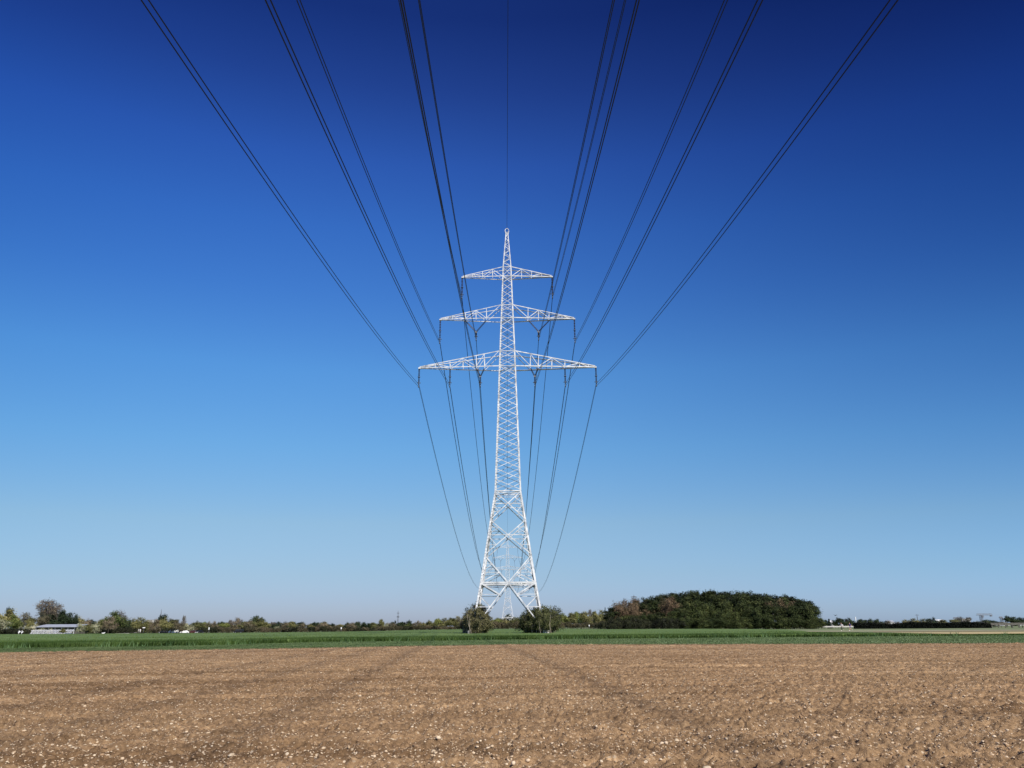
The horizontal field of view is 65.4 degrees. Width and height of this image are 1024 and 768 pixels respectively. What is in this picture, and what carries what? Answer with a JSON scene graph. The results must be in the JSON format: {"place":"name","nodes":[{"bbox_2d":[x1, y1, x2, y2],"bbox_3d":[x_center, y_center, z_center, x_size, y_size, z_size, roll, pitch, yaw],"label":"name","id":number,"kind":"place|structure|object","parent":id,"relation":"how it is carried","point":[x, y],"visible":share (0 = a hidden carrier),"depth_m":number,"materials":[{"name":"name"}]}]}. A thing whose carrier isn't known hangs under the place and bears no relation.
{"place":"outdoors","nodes":[
{"label":"outdoors","id":0,"kind":"place"},
{"bbox_2d":[0,629,993,647],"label":"crop field","id":1,"kind":"structure","parent":0,"point":[384,633],"depth_m":134.82,"materials":[{"name":"green plant"}]},
{"bbox_2d":[0,642,1023,767],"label":"ploughed field","id":2,"kind":"structure","parent":0,"point":[640,660],"depth_m":14.93,"materials":[{"name":"soil"}]},
{"bbox_2d":[0,643,1023,767],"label":"soil clods","id":3,"kind":"object","parent":2,"relation":"on","point":[498,758],"visible":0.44,"depth_m":11.59,"materials":[{"name":"brown soil"}]},
{"bbox_2d":[0,642,1023,767],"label":"field stones","id":4,"kind":"object","parent":2,"relation":"on","point":[438,737],"visible":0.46,"depth_m":11.60,"materials":[{"name":"beige stone"}]},
{"bbox_2d":[0,632,1023,651],"bbox_3d":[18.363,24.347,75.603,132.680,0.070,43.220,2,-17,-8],"label":"grass","id":5,"kind":"structure","parent":0,"point":[999,639],"depth_m":71.72,"materials":[{"name":"green plant"}]},
{"bbox_2d":[0,0,1023,628],"label":"sky","id":6,"kind":"structure","parent":0,"point":[198,421],"materials":[{"name":"blue"}]},
{"bbox_2d":[30,625,1023,633],"bbox_3d":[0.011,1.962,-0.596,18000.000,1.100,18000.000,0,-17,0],"label":"ground","id":7,"kind":"structure","parent":0,"point":[992,629],"depth_m":228.00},
{"bbox_2d":[0,619,13,629],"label":"blossom tree","id":8,"kind":"object","parent":7,"relation":"on","point":[2,624],"visible":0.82,"depth_m":273.74,"materials":[{"name":"green plant"}]},
{"bbox_2d":[0,606,18,621],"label":"leafing tree","id":9,"kind":"object","parent":7,"relation":"on","point":[5,617],"visible":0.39,"depth_m":288.53,"materials":[{"name":"green plant"}]},
{"bbox_2d":[4,614,23,628],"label":"leafing tree","id":10,"kind":"object","parent":7,"relation":"on","point":[15,621],"visible":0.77,"depth_m":283.02,"materials":[{"name":"green plant"}]},
{"bbox_2d":[18,612,34,628],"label":"budding tree","id":11,"kind":"object","parent":7,"relation":"on","point":[23,619],"visible":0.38,"depth_m":308.11,"materials":[{"name":"green plant"}]},
{"bbox_2d":[25,617,38,628],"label":"leafing tree","id":12,"kind":"object","parent":7,"relation":"on","point":[31,623],"visible":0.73,"depth_m":286.76,"materials":[{"name":"green plant"}]},
{"bbox_2d":[34,613,51,625],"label":"budding tree","id":13,"kind":"object","parent":7,"relation":"on","point":[42,621],"visible":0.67,"depth_m":299.75,"materials":[{"name":"green plant"}]},
{"bbox_2d":[35,599,65,619],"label":"bare tree","id":14,"kind":"object","parent":7,"relation":"on","point":[50,605],"visible":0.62,"depth_m":332.48,"materials":[{"name":"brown plant"}]},
{"bbox_2d":[30,629,73,633],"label":"slat screen","id":15,"kind":"object","parent":7,"relation":"on","point":[50,631],"visible":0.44,"depth_m":264.88,"materials":[{"name":"white paint"}]},
{"bbox_2d":[41,610,66,623],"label":"evergreen tree","id":16,"kind":"object","parent":7,"relation":"on","point":[53,619],"visible":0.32,"depth_m":316.19,"materials":[{"name":"green plant"}]},
{"bbox_2d":[35,624,86,633],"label":"shed","id":17,"kind":"structure","parent":7,"relation":"on","point":[56,627],"depth_m":272.17,"materials":[{"name":"metal"}]},
{"bbox_2d":[57,610,78,623],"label":"evergreen tree","id":18,"kind":"object","parent":7,"relation":"on","point":[63,617],"visible":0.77,"depth_m":308.19,"materials":[{"name":"green plant"}]},
{"bbox_2d":[90,623,99,632],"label":"blossom tree","id":19,"kind":"object","parent":7,"relation":"on","point":[96,628],"visible":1,"depth_m":274.90,"materials":[{"name":"green plant"}]},
{"bbox_2d":[102,616,118,633],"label":"budding tree","id":20,"kind":"object","parent":7,"relation":"on","point":[109,622],"visible":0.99,"depth_m":315.98,"materials":[{"name":"green plant"}]},
{"bbox_2d":[101,611,128,628],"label":"leafing tree","id":21,"kind":"object","parent":7,"relation":"on","point":[119,620],"visible":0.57,"depth_m":326.94,"materials":[{"name":"green plant"}]},
{"bbox_2d":[127,618,140,631],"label":"leafing tree","id":22,"kind":"object","parent":7,"relation":"on","point":[136,623],"visible":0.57,"depth_m":365.24,"materials":[{"name":"green plant"}]},
{"bbox_2d":[137,617,150,632],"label":"leafing tree","id":23,"kind":"object","parent":7,"relation":"on","point":[145,624],"visible":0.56,"depth_m":374.96,"materials":[{"name":"green plant"}]},
{"bbox_2d":[149,618,162,632],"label":"budding tree","id":24,"kind":"object","parent":7,"relation":"on","point":[157,623],"visible":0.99,"depth_m":365.06,"materials":[{"name":"green plant"}]},
{"bbox_2d":[154,617,170,629],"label":"leafing tree","id":25,"kind":"object","parent":7,"relation":"on","point":[163,622],"visible":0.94,"depth_m":366.64,"materials":[{"name":"green plant"}]},
{"bbox_2d":[171,620,186,632],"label":"budding tree","id":26,"kind":"object","parent":7,"relation":"on","point":[178,625],"visible":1,"depth_m":384.30,"materials":[{"name":"green plant"}]},
{"bbox_2d":[445,617,459,625],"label":"leafing tree","id":27,"kind":"object","parent":7,"relation":"on","point":[450,621],"visible":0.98,"depth_m":449.44,"materials":[{"name":"green plant"}]},
{"bbox_2d":[457,603,495,632],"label":"bush","id":28,"kind":"object","parent":7,"relation":"on","point":[472,622],"visible":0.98,"depth_m":137.43,"materials":[{"name":"green plant"}]},
{"bbox_2d":[488,536,525,627],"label":"transmission pylon","id":29,"kind":"object","parent":7,"relation":"on","point":[507,547],"visible":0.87,"depth_m":716.56,"materials":[{"name":"metal"}]},
{"bbox_2d":[417,228,597,633],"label":"transmission pylon","id":30,"kind":"object","parent":7,"relation":"on","point":[533,583],"visible":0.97,"depth_m":156.37,"materials":[{"name":"metal"}]},
{"bbox_2d":[141,0,486,588],"bbox_3d":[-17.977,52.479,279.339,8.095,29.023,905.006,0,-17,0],"label":"conductor","id":31,"kind":"object","parent":30,"relation":"hanging from","point":[271,189],"visible":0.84,"depth_m":52.71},
{"bbox_2d":[265,0,494,581],"bbox_3d":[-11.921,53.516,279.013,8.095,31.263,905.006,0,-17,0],"label":"conductor","id":32,"kind":"object","parent":30,"relation":"hanging from","point":[352,190],"visible":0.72,"depth_m":51.31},
{"bbox_2d":[296,0,491,576],"bbox_3d":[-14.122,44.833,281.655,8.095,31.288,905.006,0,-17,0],"label":"conductor","id":33,"kind":"object","parent":30,"relation":"hanging from","point":[373,191],"visible":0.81,"depth_m":71.55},
{"bbox_2d":[398,0,496,560],"bbox_3d":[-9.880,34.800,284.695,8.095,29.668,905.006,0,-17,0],"label":"conductor","id":34,"kind":"object","parent":30,"relation":"hanging from","point":[447,234],"visible":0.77,"depth_m":104.39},
{"bbox_2d":[400,0,500,589],"bbox_3d":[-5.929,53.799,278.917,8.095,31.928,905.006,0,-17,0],"label":"conductor","id":35,"kind":"object","parent":30,"relation":"hanging from","point":[410,48],"visible":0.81,"depth_m":49.60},
{"bbox_2d":[418,0,500,564],"bbox_3d":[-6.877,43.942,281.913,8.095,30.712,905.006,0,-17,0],"label":"conductor","id":36,"kind":"object","parent":30,"relation":"hanging from","point":[447,177],"visible":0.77,"depth_m":71.79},
{"bbox_2d":[507,58,507,533],"bbox_3d":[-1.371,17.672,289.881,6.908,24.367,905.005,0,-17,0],"label":"earth wire","id":37,"kind":"object","parent":30,"relation":"attached to","point":[507,152],"visible":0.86,"depth_m":125.97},
{"bbox_2d":[515,0,614,577],"bbox_3d":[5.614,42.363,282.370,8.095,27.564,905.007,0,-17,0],"label":"conductor","id":38,"kind":"object","parent":30,"relation":"hanging from","point":[576,177],"visible":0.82,"depth_m":72.82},
{"bbox_2d":[519,0,625,561],"bbox_3d":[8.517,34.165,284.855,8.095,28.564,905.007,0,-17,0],"label":"conductor","id":39,"kind":"object","parent":30,"relation":"hanging from","point":[579,193],"visible":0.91,"depth_m":95.23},
{"bbox_2d":[515,0,639,590],"bbox_3d":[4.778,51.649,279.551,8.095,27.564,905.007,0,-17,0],"label":"conductor","id":40,"kind":"object","parent":30,"relation":"hanging from","point":[591,186],"visible":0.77,"depth_m":53.37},
{"bbox_2d":[524,0,727,576],"bbox_3d":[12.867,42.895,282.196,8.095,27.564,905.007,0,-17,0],"label":"conductor","id":41,"kind":"object","parent":30,"relation":"hanging from","point":[644,194],"visible":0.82,"depth_m":75.14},
{"bbox_2d":[521,0,762,592],"bbox_3d":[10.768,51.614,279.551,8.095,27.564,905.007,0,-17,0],"label":"conductor","id":42,"kind":"object","parent":30,"relation":"hanging from","point":[669,192],"visible":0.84,"depth_m":55.15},
{"bbox_2d":[541,0,897,589],"bbox_3d":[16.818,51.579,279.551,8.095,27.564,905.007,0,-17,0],"label":"conductor","id":43,"kind":"object","parent":30,"relation":"hanging from","point":[754,192],"visible":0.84,"depth_m":54.02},
{"bbox_2d":[0,628,1022,641],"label":"crop blades","id":44,"kind":"object","parent":7,"relation":"on","point":[262,637],"visible":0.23,"depth_m":113.97,"materials":[{"name":"green plant"}]},
{"bbox_2d":[514,603,563,632],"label":"bush","id":45,"kind":"object","parent":7,"relation":"on","point":[546,618],"visible":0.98,"depth_m":138.43,"materials":[{"name":"green plant"}]},
{"bbox_2d":[100,635,1023,649],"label":"grass strip","id":46,"kind":"object","parent":7,"relation":"on","point":[726,641],"depth_m":76.76,"materials":[{"name":"green plant"}]},
{"bbox_2d":[0,642,1022,652],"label":"dry edge grass","id":47,"kind":"structure","parent":46,"relation":"on","point":[470,644],"depth_m":60.00,"materials":[{"name":"beige plant"}]},
{"bbox_2d":[0,632,1023,647],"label":"crop edge blades","id":48,"kind":"object","parent":46,"relation":"on","point":[36,644],"visible":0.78,"depth_m":86.28,"materials":[{"name":"green plant"}]},
{"bbox_2d":[564,612,576,622],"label":"leafing tree","id":49,"kind":"object","parent":7,"relation":"on","point":[571,618],"visible":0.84,"depth_m":449.67,"materials":[{"name":"green plant"}]},
{"bbox_2d":[579,611,592,628],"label":"leafing tree","id":50,"kind":"object","parent":7,"relation":"on","point":[584,617],"visible":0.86,"depth_m":450.01,"materials":[{"name":"green plant"}]},
{"bbox_2d":[591,610,604,623],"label":"leafing tree","id":51,"kind":"object","parent":7,"relation":"on","point":[596,617],"visible":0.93,"depth_m":459.84,"materials":[{"name":"green plant"}]},
{"bbox_2d":[593,620,608,628],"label":"dark bush","id":52,"kind":"object","parent":7,"relation":"on","point":[600,625],"visible":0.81,"depth_m":286.40,"materials":[{"name":"green plant"}]},
{"bbox_2d":[601,606,619,619],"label":"pine tree","id":53,"kind":"object","parent":7,"relation":"on","point":[610,614],"visible":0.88,"depth_m":302.68,"materials":[{"name":"green plant"}]},
{"bbox_2d":[604,617,622,628],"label":"dark bush","id":54,"kind":"object","parent":7,"relation":"on","point":[613,621],"visible":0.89,"depth_m":284.31,"materials":[{"name":"green plant"}]},
{"bbox_2d":[606,603,628,618],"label":"budding tree","id":55,"kind":"object","parent":7,"relation":"on","point":[619,609],"visible":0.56,"depth_m":303.94,"materials":[{"name":"brown plant"}]},
{"bbox_2d":[621,616,637,628],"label":"dark bush","id":56,"kind":"object","parent":7,"relation":"on","point":[630,624],"visible":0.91,"depth_m":284.58,"materials":[{"name":"green plant"}]},
{"bbox_2d":[626,600,641,616],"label":"budding tree","id":57,"kind":"object","parent":7,"relation":"on","point":[632,611],"visible":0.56,"depth_m":304.87,"materials":[{"name":"brown plant"}]},
{"bbox_2d":[631,616,646,628],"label":"dark bush","id":58,"kind":"object","parent":7,"relation":"on","point":[640,624],"visible":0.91,"depth_m":284.28,"materials":[{"name":"green plant"}]},
{"bbox_2d":[633,613,652,621],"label":"tree","id":59,"kind":"object","parent":7,"relation":"on","point":[642,616],"visible":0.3,"depth_m":295.85,"materials":[{"name":"green plant"}]},
{"bbox_2d":[634,600,654,616],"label":"budding tree","id":60,"kind":"object","parent":7,"relation":"on","point":[646,611],"visible":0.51,"depth_m":307.67,"materials":[{"name":"brown plant"}]},
{"bbox_2d":[638,599,664,613],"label":"pine tree","id":61,"kind":"object","parent":7,"relation":"on","point":[651,603],"visible":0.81,"depth_m":308.83,"materials":[{"name":"green plant"}]},
{"bbox_2d":[651,612,669,622],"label":"pine tree","id":62,"kind":"object","parent":7,"relation":"on","point":[660,615],"visible":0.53,"depth_m":292.77,"materials":[{"name":"green plant"}]},
{"bbox_2d":[651,616,671,628],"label":"dark bush","id":63,"kind":"object","parent":7,"relation":"on","point":[659,622],"visible":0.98,"depth_m":284.62,"materials":[{"name":"green plant"}]},
{"bbox_2d":[658,595,681,616],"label":"budding tree","id":64,"kind":"object","parent":7,"relation":"on","point":[667,607],"visible":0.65,"depth_m":305.41,"materials":[{"name":"brown plant"}]},
{"bbox_2d":[661,618,678,628],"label":"dark bush","id":65,"kind":"object","parent":7,"relation":"on","point":[673,625],"visible":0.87,"depth_m":284.62,"materials":[{"name":"green plant"}]},
{"bbox_2d":[667,596,685,607],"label":"pine tree","id":66,"kind":"object","parent":7,"relation":"on","point":[677,601],"visible":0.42,"depth_m":311.14,"materials":[{"name":"green plant"}]},
{"bbox_2d":[667,606,689,617],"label":"pine tree","id":67,"kind":"object","parent":7,"relation":"on","point":[679,609],"visible":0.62,"depth_m":296.14,"materials":[{"name":"green plant"}]},
{"bbox_2d":[669,617,687,628],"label":"dark bush","id":68,"kind":"object","parent":7,"relation":"on","point":[678,622],"visible":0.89,"depth_m":285.50,"materials":[{"name":"green plant"}]},
{"bbox_2d":[674,613,691,628],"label":"tree","id":69,"kind":"object","parent":7,"relation":"on","point":[686,620],"visible":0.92,"depth_m":285.79,"materials":[{"name":"green plant"}]},
{"bbox_2d":[676,608,698,628],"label":"tree","id":70,"kind":"object","parent":7,"relation":"on","point":[686,613],"visible":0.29,"depth_m":292.32,"materials":[{"name":"green plant"}]},
{"bbox_2d":[680,596,694,610],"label":"pine tree","id":71,"kind":"object","parent":7,"relation":"on","point":[688,600],"visible":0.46,"depth_m":310.11,"materials":[{"name":"green plant"}]},
{"bbox_2d":[684,599,711,619],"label":"tree","id":72,"kind":"object","parent":7,"relation":"on","point":[700,612],"visible":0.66,"depth_m":293.28,"materials":[{"name":"green plant"}]},
{"bbox_2d":[693,617,709,628],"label":"bush","id":73,"kind":"object","parent":7,"relation":"on","point":[701,623],"visible":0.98,"depth_m":284.04,"materials":[{"name":"green plant"}]},
{"bbox_2d":[696,594,717,608],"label":"pine tree","id":74,"kind":"object","parent":7,"relation":"on","point":[701,598],"visible":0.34,"depth_m":307.46,"materials":[{"name":"green plant"}]},
{"bbox_2d":[704,616,719,628],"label":"bush","id":75,"kind":"object","parent":7,"relation":"on","point":[711,622],"visible":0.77,"depth_m":284.82,"materials":[{"name":"green plant"}]},
{"bbox_2d":[701,593,725,606],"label":"pine tree","id":76,"kind":"object","parent":7,"relation":"on","point":[711,598],"visible":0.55,"depth_m":307.81,"materials":[{"name":"green plant"}]},
{"bbox_2d":[707,603,724,628],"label":"tree","id":77,"kind":"object","parent":7,"relation":"on","point":[714,612],"visible":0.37,"depth_m":296.50,"materials":[{"name":"green plant"}]},
{"bbox_2d":[712,616,727,628],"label":"bush","id":78,"kind":"object","parent":7,"relation":"on","point":[722,621],"visible":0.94,"depth_m":285.16,"materials":[{"name":"green plant"}]},
{"bbox_2d":[713,596,734,611],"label":"pine tree","id":79,"kind":"object","parent":7,"relation":"on","point":[723,600],"visible":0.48,"depth_m":306.34,"materials":[{"name":"green plant"}]},
{"bbox_2d":[718,601,739,628],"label":"tree","id":80,"kind":"object","parent":7,"relation":"on","point":[729,612],"visible":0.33,"depth_m":295.19,"materials":[{"name":"green plant"}]},
{"bbox_2d":[721,614,736,628],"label":"tree","id":81,"kind":"object","parent":7,"relation":"on","point":[727,620],"visible":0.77,"depth_m":287.11,"materials":[{"name":"green plant"}]},
{"bbox_2d":[729,618,746,628],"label":"bush","id":82,"kind":"object","parent":7,"relation":"on","point":[739,625],"visible":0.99,"depth_m":284.32,"materials":[{"name":"green plant"}]},
{"bbox_2d":[731,594,753,628],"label":"pine tree","id":83,"kind":"object","parent":7,"relation":"on","point":[737,600],"visible":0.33,"depth_m":305.70,"materials":[{"name":"green plant"}]},
{"bbox_2d":[734,598,753,628],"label":"tree","id":84,"kind":"object","parent":7,"relation":"on","point":[743,606],"visible":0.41,"depth_m":298.10,"materials":[{"name":"green plant"}]},
{"bbox_2d":[738,616,753,628],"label":"bush","id":85,"kind":"object","parent":7,"relation":"on","point":[745,620],"visible":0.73,"depth_m":287.90,"materials":[{"name":"green plant"}]},
{"bbox_2d":[742,594,761,611],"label":"pine tree","id":86,"kind":"object","parent":7,"relation":"on","point":[755,604],"visible":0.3,"depth_m":307.49,"materials":[{"name":"green plant"}]},
{"bbox_2d":[744,605,766,628],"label":"tree","id":87,"kind":"object","parent":7,"relation":"on","point":[755,611],"visible":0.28,"depth_m":293.50,"materials":[{"name":"green plant"}]},
{"bbox_2d":[749,613,766,628],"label":"tree","id":88,"kind":"object","parent":7,"relation":"on","point":[757,617],"visible":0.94,"depth_m":287.98,"materials":[{"name":"green plant"}]},
{"bbox_2d":[748,595,767,628],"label":"pine tree","id":89,"kind":"object","parent":7,"relation":"on","point":[763,601],"visible":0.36,"depth_m":311.26,"materials":[{"name":"green plant"}]},
{"bbox_2d":[760,614,777,628],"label":"tree","id":90,"kind":"object","parent":7,"relation":"on","point":[769,618],"visible":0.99,"depth_m":287.27,"materials":[{"name":"green plant"}]},
{"bbox_2d":[761,594,777,608],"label":"pine tree","id":91,"kind":"object","parent":7,"relation":"on","point":[768,598],"visible":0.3,"depth_m":311.95,"materials":[{"name":"green plant"}]},
{"bbox_2d":[762,604,785,619],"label":"pine tree","id":92,"kind":"object","parent":7,"relation":"on","point":[773,610],"visible":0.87,"depth_m":295.52,"materials":[{"name":"green plant"}]},
{"bbox_2d":[776,615,792,628],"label":"tree","id":93,"kind":"object","parent":7,"relation":"on","point":[783,623],"visible":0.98,"depth_m":285.68,"materials":[{"name":"green plant"}]},
{"bbox_2d":[784,618,801,628],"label":"bush","id":94,"kind":"object","parent":7,"relation":"on","point":[793,624],"visible":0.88,"depth_m":285.39,"materials":[{"name":"green plant"}]},
{"bbox_2d":[784,603,806,628],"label":"tree","id":95,"kind":"object","parent":7,"relation":"on","point":[791,613],"visible":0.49,"depth_m":293.85,"materials":[{"name":"green plant"}]},
{"bbox_2d":[790,615,806,628],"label":"tree","id":96,"kind":"object","parent":7,"relation":"on","point":[798,618],"visible":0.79,"depth_m":286.69,"materials":[{"name":"green plant"}]},
{"bbox_2d":[791,600,813,628],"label":"tree","id":97,"kind":"object","parent":7,"relation":"on","point":[802,605],"visible":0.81,"depth_m":294.75,"materials":[{"name":"green plant"}]},
{"bbox_2d":[802,619,818,628],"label":"bush","id":98,"kind":"object","parent":7,"relation":"on","point":[810,624],"visible":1,"depth_m":284.69,"materials":[{"name":"green plant"}]},
{"bbox_2d":[802,605,822,628],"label":"tree","id":99,"kind":"object","parent":7,"relation":"on","point":[816,612],"visible":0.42,"depth_m":293.85,"materials":[{"name":"green plant"}]},
{"bbox_2d":[811,617,824,628],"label":"bush","id":100,"kind":"object","parent":7,"relation":"on","point":[820,622],"visible":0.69,"depth_m":287.19,"materials":[{"name":"green plant"}]},
{"bbox_2d":[853,621,991,628],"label":"hedge","id":101,"kind":"object","parent":7,"relation":"on","point":[914,625],"visible":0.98,"depth_m":278.09,"materials":[{"name":"green plant"}]},
{"bbox_2d":[1003,616,1023,627],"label":"evergreen tree","id":102,"kind":"object","parent":7,"relation":"on","point":[1007,619],"visible":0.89,"depth_m":291.16,"materials":[{"name":"green plant"}]},
{"bbox_2d":[899,631,967,631],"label":"bare field","id":103,"kind":"structure","parent":0,"point":[933,631],"depth_m":162.59,"materials":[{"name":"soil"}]},
{"bbox_2d":[910,630,980,630],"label":"farm track","id":104,"kind":"structure","parent":0,"point":[945,630],"depth_m":184.05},
{"bbox_2d":[896,632,1023,633],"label":"bare field","id":105,"kind":"structure","parent":0,"point":[965,632],"depth_m":137.67,"materials":[{"name":"beige soil"}]},
{"bbox_2d":[990,623,1023,627],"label":"fence","id":106,"kind":"object","parent":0,"point":[1005,624],"visible":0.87,"depth_m":286.90,"materials":[{"name":"grey metal"}]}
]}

